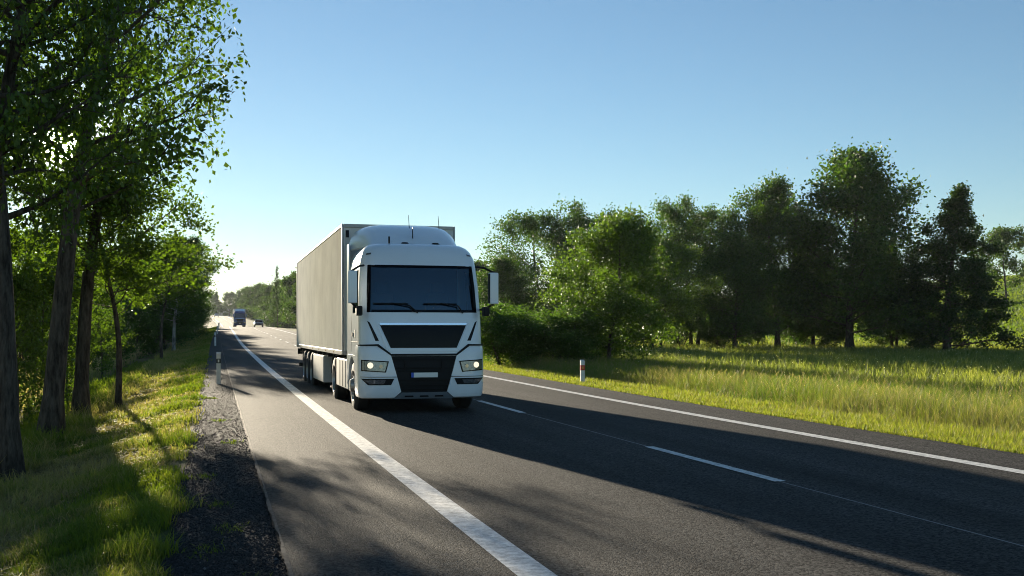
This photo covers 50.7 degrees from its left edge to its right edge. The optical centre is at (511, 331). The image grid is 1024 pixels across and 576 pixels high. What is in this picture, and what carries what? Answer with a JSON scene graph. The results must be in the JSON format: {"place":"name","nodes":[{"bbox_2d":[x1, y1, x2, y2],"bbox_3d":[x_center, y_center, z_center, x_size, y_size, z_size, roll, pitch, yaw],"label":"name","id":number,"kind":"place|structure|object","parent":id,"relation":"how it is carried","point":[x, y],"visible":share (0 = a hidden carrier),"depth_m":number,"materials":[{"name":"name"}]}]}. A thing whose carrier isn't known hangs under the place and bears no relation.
{"place":"outdoors","nodes":[
{"label":"outdoors","id":0,"kind":"place"},
{"bbox_2d":[19,360,155,449],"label":"tall grass","id":1,"kind":"structure","parent":0,"point":[95,386],"depth_m":35.68,"materials":[{"name":"green plant"}]},
{"bbox_2d":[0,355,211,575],"bbox_3d":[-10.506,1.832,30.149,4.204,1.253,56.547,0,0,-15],"label":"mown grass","id":2,"kind":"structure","parent":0,"point":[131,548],"depth_m":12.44,"materials":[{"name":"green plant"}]},
{"bbox_2d":[211,302,232,315],"bbox_3d":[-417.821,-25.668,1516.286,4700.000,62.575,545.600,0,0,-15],"label":"hills","id":3,"kind":"structure","parent":0,"point":[220,314],"depth_m":1363.95,"materials":[{"name":"green plant"}]},
{"bbox_2d":[159,370,287,575],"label":"loose gravel","id":4,"kind":"structure","parent":0,"point":[256,566],"depth_m":9.36,"materials":[{"name":"grey gravel"}]},
{"bbox_2d":[0,0,1023,303],"label":"sky","id":5,"kind":"structure","parent":0,"point":[463,114],"materials":[{"name":"blue"}]},
{"bbox_2d":[2,277,1023,575],"bbox_3d":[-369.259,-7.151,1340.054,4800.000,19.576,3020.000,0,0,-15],"label":"ground","id":6,"kind":"structure","parent":0,"point":[192,423],"depth_m":19.25,"materials":[{"name":"green plant"}]},
{"bbox_2d":[9,214,50,398],"bbox_3d":[-13.080,-0.250,27.133,3.382,5.915,3.304,0,0,18],"label":"sapling","id":7,"kind":"object","parent":6,"relation":"on","point":[15,250],"visible":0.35,"depth_m":27.11,"materials":[{"name":"green plant"}]},
{"bbox_2d":[12,264,50,427],"bbox_3d":[-11.992,0.496,26.043,2.165,4.259,2.114,0,0,-16],"label":"sapling","id":8,"kind":"object","parent":6,"relation":"on","point":[19,284],"visible":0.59,"depth_m":25.93,"materials":[{"name":"green plant"}]},
{"bbox_2d":[0,0,89,210],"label":"roadside tree","id":9,"kind":"object","parent":6,"relation":"on","point":[18,183],"visible":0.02,"depth_m":25.76,"materials":[{"name":"green plant"}]},
{"bbox_2d":[15,298,76,360],"bbox_3d":[-28.145,0.116,62.275,5.810,5.080,6.350,0,0,26],"label":"hedge bush","id":10,"kind":"object","parent":6,"relation":"on","point":[23,336],"visible":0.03,"depth_m":62.17,"materials":[{"name":"green plant"}]},
{"bbox_2d":[14,257,95,416],"bbox_3d":[-13.294,0.226,31.109,2.775,4.969,2.841,0,0,-9],"label":"sapling","id":11,"kind":"object","parent":6,"relation":"on","point":[70,353],"visible":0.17,"depth_m":30.95,"materials":[{"name":"green plant"}]},
{"bbox_2d":[9,221,107,383],"bbox_3d":[-17.827,-0.787,39.907,5.352,6.711,5.098,0,0,39],"label":"young tree","id":12,"kind":"object","parent":6,"relation":"on","point":[41,246],"visible":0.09,"depth_m":39.53,"materials":[{"name":"green plant"}]},
{"bbox_2d":[26,253,113,393],"bbox_3d":[-15.691,-0.100,38.136,3.112,5.442,3.040,0,0,32],"label":"sapling","id":13,"kind":"object","parent":6,"relation":"on","point":[69,375],"visible":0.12,"depth_m":37.95,"materials":[{"name":"green plant"}]},
{"bbox_2d":[40,309,122,360],"bbox_3d":[-25.032,0.474,61.848,5.216,4.173,4.773,0,0,-28],"label":"hedge bush","id":14,"kind":"object","parent":6,"relation":"on","point":[103,340],"visible":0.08,"depth_m":61.91,"materials":[{"name":"green plant"}]},
{"bbox_2d":[17,344,147,419],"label":"meadow grass","id":15,"kind":"structure","parent":6,"relation":"on","point":[92,375],"depth_m":53.23,"materials":[{"name":"green plant"}]},
{"bbox_2d":[0,0,178,482],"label":"roadside tree","id":16,"kind":"object","parent":6,"relation":"on","point":[11,453],"visible":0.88,"depth_m":16.36,"materials":[{"name":"green plant"}]},
{"bbox_2d":[0,0,190,280],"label":"roadside tree","id":17,"kind":"object","parent":6,"relation":"on","point":[9,76],"visible":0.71,"depth_m":17.41,"materials":[{"name":"green plant"}]},
{"bbox_2d":[73,246,118,303],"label":"woodland tree","id":18,"kind":"object","parent":6,"relation":"on","point":[96,266],"depth_m":103.91,"materials":[{"name":"green plant"}]},
{"bbox_2d":[0,369,200,575],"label":"grass","id":19,"kind":"structure","parent":6,"relation":"on","point":[8,537],"depth_m":14.75,"materials":[{"name":"green plant"}]},
{"bbox_2d":[70,284,137,379],"bbox_3d":[-19.005,0.087,50.131,3.007,4.732,2.937,0,0,31],"label":"sapling","id":20,"kind":"object","parent":6,"relation":"on","point":[104,297],"visible":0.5,"depth_m":49.90,"materials":[{"name":"green plant"}]},
{"bbox_2d":[73,304,145,365],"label":"hedge bush","id":21,"kind":"object","parent":6,"relation":"on","point":[125,349],"visible":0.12,"depth_m":66.08,"materials":[{"name":"green plant"}]},
{"bbox_2d":[0,0,245,415],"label":"roadside tree","id":22,"kind":"object","parent":6,"relation":"on","point":[81,392],"visible":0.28,"depth_m":28.49,"materials":[{"name":"green plant"}]},
{"bbox_2d":[0,0,250,437],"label":"roadside tree","id":23,"kind":"object","parent":6,"relation":"on","point":[52,410],"visible":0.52,"depth_m":21.86,"materials":[{"name":"green plant"}]},
{"bbox_2d":[12,159,242,408],"bbox_3d":[-10.752,-1.126,29.174,5.896,6.831,6.191,0,0,17],"label":"young tree","id":24,"kind":"object","parent":6,"relation":"on","point":[126,269],"visible":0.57,"depth_m":28.42,"materials":[{"name":"green plant"}]},
{"bbox_2d":[104,296,172,357],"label":"hedge bush","id":25,"kind":"object","parent":6,"relation":"on","point":[145,333],"visible":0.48,"depth_m":78.70,"materials":[{"name":"green plant"}]},
{"bbox_2d":[98,255,212,353],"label":"woodland tree","id":26,"kind":"object","parent":6,"relation":"on","point":[167,327],"visible":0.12,"depth_m":88.17,"materials":[{"name":"green plant"}]},
{"bbox_2d":[97,238,215,358],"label":"young tree","id":27,"kind":"object","parent":6,"relation":"on","point":[165,297],"visible":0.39,"depth_m":65.77,"materials":[{"name":"green plant"}]},
{"bbox_2d":[157,301,196,348],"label":"woodland tree","id":28,"kind":"object","parent":6,"relation":"on","point":[167,341],"depth_m":99.78,"materials":[{"name":"green plant"}]},
{"bbox_2d":[138,326,216,370],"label":"mown grass","id":29,"kind":"structure","parent":6,"relation":"on","point":[199,346],"depth_m":70.42,"materials":[{"name":"green plant"}]},
{"bbox_2d":[143,234,219,350],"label":"birch tree","id":30,"kind":"object","parent":6,"relation":"on","point":[185,317],"visible":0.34,"depth_m":81.90,"materials":[{"name":"green plant"}]},
{"bbox_2d":[175,289,214,340],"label":"woodland tree","id":31,"kind":"object","parent":6,"relation":"on","point":[206,333],"visible":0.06,"depth_m":118.15,"materials":[{"name":"green plant"}]},
{"bbox_2d":[196,288,214,330],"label":"woodland tree","id":32,"kind":"object","parent":6,"relation":"on","point":[208,318],"visible":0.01,"depth_m":150.13,"materials":[{"name":"green plant"}]},
{"bbox_2d":[207,295,217,314],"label":"forest tree","id":33,"kind":"object","parent":6,"relation":"on","point":[212,299],"visible":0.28,"depth_m":691.80,"materials":[{"name":"green plant"}]},
{"bbox_2d":[212,292,224,315],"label":"forest tree","id":34,"kind":"object","parent":6,"relation":"on","point":[216,303],"visible":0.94,"depth_m":620.51,"materials":[{"name":"green plant"}]},
{"bbox_2d":[161,327,288,575],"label":"gravel shoulder","id":35,"kind":"object","parent":6,"relation":"on","point":[213,350],"visible":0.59,"depth_m":11.93},
{"bbox_2d":[216,352,220,383],"bbox_3d":[-8.809,1.280,32.422,0.130,1.320,0.102,0,0,-15],"label":"delineator post","id":36,"kind":"object","parent":35,"relation":"on","point":[218,367],"visible":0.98,"depth_m":32.38,"materials":[{"name":"white plastic"}]},
{"bbox_2d":[184,396,272,575],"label":"weeds","id":37,"kind":"object","parent":35,"relation":"on","point":[233,441],"visible":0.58,"depth_m":9.19,"materials":[{"name":"green plant"}]},
{"bbox_2d":[218,291,237,315],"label":"forest tree","id":38,"kind":"object","parent":6,"relation":"on","point":[229,297],"visible":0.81,"depth_m":637.61,"materials":[{"name":"green plant"}]},
{"bbox_2d":[236,291,240,308],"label":"forest tree","id":39,"kind":"object","parent":6,"relation":"on","point":[239,295],"visible":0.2,"depth_m":527.20,"materials":[{"name":"green plant"}]},
{"bbox_2d":[238,288,246,313],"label":"forest tree","id":40,"kind":"object","parent":6,"relation":"on","point":[242,302],"visible":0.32,"depth_m":489.96,"materials":[{"name":"green plant"}]},
{"bbox_2d":[236,286,250,306],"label":"forest tree","id":41,"kind":"object","parent":6,"relation":"on","point":[243,291],"visible":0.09,"depth_m":501.54,"materials":[{"name":"green plant"}]},
{"bbox_2d":[239,284,254,317],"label":"forest tree","id":42,"kind":"object","parent":6,"relation":"on","point":[248,294],"visible":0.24,"depth_m":464.93,"materials":[{"name":"green plant"}]},
{"bbox_2d":[246,287,254,319],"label":"forest tree","id":43,"kind":"object","parent":6,"relation":"on","point":[250,305],"visible":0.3,"depth_m":448.85,"materials":[{"name":"green plant"}]},
{"bbox_2d":[246,281,267,322],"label":"forest tree","id":44,"kind":"object","parent":6,"relation":"on","point":[255,297],"visible":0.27,"depth_m":395.88,"materials":[{"name":"green plant"}]},
{"bbox_2d":[252,287,265,319],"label":"forest tree","id":45,"kind":"object","parent":6,"relation":"on","point":[259,293],"visible":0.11,"depth_m":380.11,"materials":[{"name":"green plant"}]},
{"bbox_2d":[253,283,272,321],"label":"forest tree","id":46,"kind":"object","parent":6,"relation":"on","point":[267,291],"visible":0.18,"depth_m":354.34,"materials":[{"name":"green plant"}]},
{"bbox_2d":[257,296,271,326],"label":"forest tree","id":47,"kind":"object","parent":6,"relation":"on","point":[263,308],"visible":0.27,"depth_m":339.76,"materials":[{"name":"green plant"}]},
{"bbox_2d":[260,275,280,319],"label":"forest tree","id":48,"kind":"object","parent":6,"relation":"on","point":[267,304],"visible":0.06,"depth_m":320.86,"materials":[{"name":"green plant"}]},
{"bbox_2d":[266,287,282,327],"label":"forest tree","id":49,"kind":"object","parent":6,"relation":"on","point":[272,293],"visible":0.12,"depth_m":309.20,"materials":[{"name":"green plant"}]},
{"bbox_2d":[271,265,282,327],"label":"tall spruce","id":50,"kind":"object","parent":6,"relation":"on","point":[275,303],"visible":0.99,"depth_m":204.72,"materials":[{"name":"green plant"}]},
{"bbox_2d":[268,293,289,327],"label":"forest tree","id":51,"kind":"object","parent":6,"relation":"on","point":[273,314],"visible":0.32,"depth_m":285.21,"materials":[{"name":"green plant"}]},
{"bbox_2d":[274,275,292,326],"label":"forest tree","id":52,"kind":"object","parent":6,"relation":"on","point":[282,293],"visible":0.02,"depth_m":292.15,"materials":[{"name":"green plant"}]},
{"bbox_2d":[278,287,290,317],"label":"forest tree","id":53,"kind":"object","parent":6,"relation":"on","point":[282,305],"visible":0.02,"depth_m":264.74,"materials":[{"name":"green plant"}]},
{"bbox_2d":[278,273,296,328],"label":"forest tree","id":54,"kind":"object","parent":6,"relation":"on","point":[287,282],"visible":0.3,"depth_m":240.15,"materials":[{"name":"green plant"}]},
{"bbox_2d":[281,280,296,326],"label":"forest tree","id":55,"kind":"object","parent":6,"relation":"on","point":[292,309],"visible":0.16,"depth_m":219.85,"materials":[{"name":"green plant"}]},
{"bbox_2d":[284,267,296,316],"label":"forest tree","id":56,"kind":"object","parent":6,"relation":"on","point":[295,274],"visible":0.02,"depth_m":225.97,"materials":[{"name":"green plant"}]},
{"bbox_2d":[474,256,498,305],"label":"forest tree","id":57,"kind":"object","parent":6,"relation":"on","point":[478,263],"visible":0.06,"depth_m":121.11,"materials":[{"name":"green plant"}]},
{"bbox_2d":[476,252,545,317],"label":"broadleaf tree","id":58,"kind":"object","parent":6,"relation":"on","point":[511,284],"visible":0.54,"depth_m":94.50,"materials":[{"name":"green plant"}]},
{"bbox_2d":[480,301,541,365],"bbox_3d":[-0.741,0.310,49.273,4.819,3.487,5.267,0,0,-18],"label":"roadside bush","id":59,"kind":"object","parent":6,"relation":"on","point":[492,330],"visible":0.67,"depth_m":48.10,"materials":[{"name":"green plant"}]},
{"bbox_2d":[491,300,547,349],"bbox_3d":[-0.156,0.206,60.549,6.716,4.049,7.339,0,0,15],"label":"roadside bush","id":60,"kind":"object","parent":6,"relation":"on","point":[504,307],"visible":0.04,"depth_m":60.63,"materials":[{"name":"green plant"}]},
{"bbox_2d":[480,307,583,365],"bbox_3d":[0.379,0.514,49.617,5.420,3.262,4.959,0,0,-35],"label":"roadside bush","id":61,"kind":"object","parent":6,"relation":"on","point":[531,325],"visible":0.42,"depth_m":48.70,"materials":[{"name":"green plant"}]},
{"bbox_2d":[475,193,634,319],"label":"broadleaf tree","id":62,"kind":"object","parent":6,"relation":"on","point":[529,226],"visible":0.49,"depth_m":103.51,"materials":[{"name":"green plant"}]},
{"bbox_2d":[499,301,613,364],"bbox_3d":[2.216,0.428,49.805,5.643,3.712,6.167,0,0,-35],"label":"roadside bush","id":63,"kind":"object","parent":6,"relation":"on","point":[579,342],"visible":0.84,"depth_m":48.57,"materials":[{"name":"green plant"}]},
{"bbox_2d":[544,315,612,363],"bbox_3d":[2.596,0.683,51.228,4.198,3.037,4.587,0,0,-20],"label":"roadside bush","id":64,"kind":"object","parent":6,"relation":"on","point":[600,354],"visible":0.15,"depth_m":50.71,"materials":[{"name":"green plant"}]},
{"bbox_2d":[580,360,584,381],"bbox_3d":[2.204,1.465,33.797,0.130,1.170,0.102,0,0,-15],"label":"delineator post","id":65,"kind":"object","parent":6,"relation":"on","point":[582,370],"visible":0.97,"depth_m":33.76,"materials":[{"name":"white plastic"}]},
{"bbox_2d":[530,202,686,360],"bbox_3d":[4.658,-1.921,52.421,7.882,8.137,8.895,0,0,23],"label":"pale tree","id":66,"kind":"object","parent":6,"relation":"on","point":[626,244],"visible":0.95,"depth_m":50.84,"materials":[{"name":"green plant"}]},
{"bbox_2d":[589,329,633,355],"bbox_3d":[4.540,0.720,60.366,4.859,2.925,4.446,0,0,-45],"label":"roadside bush","id":67,"kind":"object","parent":6,"relation":"on","point":[607,348],"visible":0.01,"depth_m":60.04,"materials":[{"name":"green plant"}]},
{"bbox_2d":[579,235,725,349],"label":"pale tree","id":68,"kind":"object","parent":6,"relation":"on","point":[679,309],"visible":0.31,"depth_m":91.11,"materials":[{"name":"green plant"}]},
{"bbox_2d":[659,307,710,347],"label":"undergrowth bush","id":69,"kind":"object","parent":6,"relation":"on","point":[686,335],"visible":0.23,"depth_m":103.05,"materials":[{"name":"green plant"}]},
{"bbox_2d":[645,193,765,345],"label":"broadleaf tree","id":70,"kind":"object","parent":6,"relation":"on","point":[693,227],"visible":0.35,"depth_m":105.15,"materials":[{"name":"green plant"}]},
{"bbox_2d":[688,311,743,347],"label":"undergrowth bush","id":71,"kind":"object","parent":6,"relation":"on","point":[712,340],"visible":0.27,"depth_m":101.12,"materials":[{"name":"green plant"}]},
{"bbox_2d":[688,227,789,348],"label":"broadleaf tree","id":72,"kind":"object","parent":6,"relation":"on","point":[733,261],"visible":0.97,"depth_m":95.12,"materials":[{"name":"green plant"}]},
{"bbox_2d":[483,353,1023,436],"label":"tall verge grass","id":73,"kind":"structure","parent":6,"relation":"on","point":[1001,408],"depth_m":27.77,"materials":[{"name":"green plant"}]},
{"bbox_2d":[739,311,781,346],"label":"undergrowth bush","id":74,"kind":"object","parent":6,"relation":"on","point":[761,339],"visible":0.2,"depth_m":104.82,"materials":[{"name":"green plant"}]},
{"bbox_2d":[706,167,831,346],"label":"broadleaf tree","id":75,"kind":"object","parent":6,"relation":"on","point":[762,209],"visible":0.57,"depth_m":102.19,"materials":[{"name":"green plant"}]},
{"bbox_2d":[565,343,1022,412],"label":"wildflowers","id":76,"kind":"object","parent":6,"relation":"on","point":[845,359],"visible":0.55,"depth_m":60.31,"materials":[{"name":"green plant"}]},
{"bbox_2d":[771,313,826,345],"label":"undergrowth bush","id":77,"kind":"object","parent":6,"relation":"on","point":[808,342],"visible":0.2,"depth_m":107.68,"materials":[{"name":"green plant"}]},
{"bbox_2d":[589,336,1023,399],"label":"meadow grass","id":78,"kind":"structure","parent":6,"relation":"on","point":[925,361],"depth_m":66.51,"materials":[{"name":"green plant"}]},
{"bbox_2d":[779,249,858,346],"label":"broadleaf tree","id":79,"kind":"object","parent":6,"relation":"on","point":[814,332],"visible":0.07,"depth_m":106.05,"materials":[{"name":"green plant"}]},
{"bbox_2d":[809,317,856,346],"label":"undergrowth bush","id":80,"kind":"object","parent":6,"relation":"on","point":[842,335],"visible":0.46,"depth_m":103.29,"materials":[{"name":"green plant"}]},
{"bbox_2d":[653,275,1023,354],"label":"field grass","id":81,"kind":"structure","parent":6,"relation":"on","point":[1014,327],"depth_m":177.11,"materials":[{"name":"green plant"}]},
{"bbox_2d":[762,137,942,349],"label":"broadleaf tree","id":82,"kind":"object","parent":6,"relation":"on","point":[860,200],"visible":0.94,"depth_m":97.19,"materials":[{"name":"green plant"}]},
{"bbox_2d":[860,311,913,346],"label":"undergrowth bush","id":83,"kind":"object","parent":6,"relation":"on","point":[886,340],"visible":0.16,"depth_m":104.94,"materials":[{"name":"green plant"}]},
{"bbox_2d":[841,244,947,346],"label":"broadleaf tree","id":84,"kind":"object","parent":6,"relation":"on","point":[907,256],"visible":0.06,"depth_m":102.17,"materials":[{"name":"green plant"}]},
{"bbox_2d":[898,313,963,348],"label":"undergrowth bush","id":85,"kind":"object","parent":6,"relation":"on","point":[907,334],"visible":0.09,"depth_m":99.92,"materials":[{"name":"green plant"}]},
{"bbox_2d":[880,180,1023,350],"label":"conical tree","id":86,"kind":"object","parent":6,"relation":"on","point":[968,275],"visible":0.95,"depth_m":95.04,"materials":[{"name":"green plant"}]},
{"bbox_2d":[974,224,1023,309],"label":"tree","id":87,"kind":"object","parent":6,"relation":"on","point":[1005,234],"visible":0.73,"depth_m":188.69,"materials":[{"name":"green plant"}]},
{"bbox_2d":[210,315,1023,575],"bbox_3d":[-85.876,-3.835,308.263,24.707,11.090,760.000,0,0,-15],"label":"road","id":88,"kind":"structure","parent":0,"point":[559,498],"depth_m":11.22,"materials":[{"name":"grey asphalt"}]},
{"bbox_2d":[233,309,246,326],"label":"articulated lorry","id":89,"kind":"object","parent":88,"relation":"on","point":[239,316],"visible":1,"depth_m":235.99,"materials":[{"name":"blue paint"}]},
{"bbox_2d":[221,345,293,575],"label":"road edge grit","id":90,"kind":"object","parent":88,"relation":"on","point":[284,553],"visible":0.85,"depth_m":10.06,"materials":[{"name":"grey gravel"}]},
{"bbox_2d":[254,320,263,326],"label":"car","id":91,"kind":"object","parent":88,"relation":"on","point":[258,322],"visible":0.98,"depth_m":214.86,"materials":[{"name":"metal"}]},
{"bbox_2d":[297,215,497,409],"bbox_3d":[-3.923,-0.426,29.238,3.000,4.091,16.640,0,0,-15],"label":"articulated lorry","id":92,"kind":"object","parent":88,"relation":"on","point":[388,311],"visible":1,"depth_m":21.59,"materials":[{"name":"white paint"}]},
{"bbox_2d":[353,270,358,312],"bbox_3d":[-3.164,-0.810,21.971,0.040,0.860,0.985,0,0,-15],"label":"side window","id":93,"kind":"structure","parent":92,"relation":"in","point":[356,304],"depth_m":22.01,"materials":[{"name":"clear glass"}]},
{"bbox_2d":[223,318,784,480],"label":"line","id":94,"kind":"object","parent":88,"relation":"on","point":[720,465],"visible":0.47,"depth_m":13.50,"materials":[{"name":"paint"}]},
{"bbox_2d":[210,315,1023,575],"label":"edge line","id":95,"kind":"object","parent":88,"relation":"on","point":[517,561],"visible":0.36,"depth_m":11.96,"materials":[{"name":"paint"}]},
{"bbox_2d":[251,327,1022,545],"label":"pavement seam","id":96,"kind":"object","parent":88,"relation":"on","point":[829,494],"visible":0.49,"depth_m":9.98,"materials":[{"name":"black asphalt"}]},
{"bbox_2d":[483,360,1023,453],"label":"verge grass","id":97,"kind":"structure","parent":0,"point":[1012,442],"depth_m":21.08,"materials":[{"name":"green plant"}]}
]}

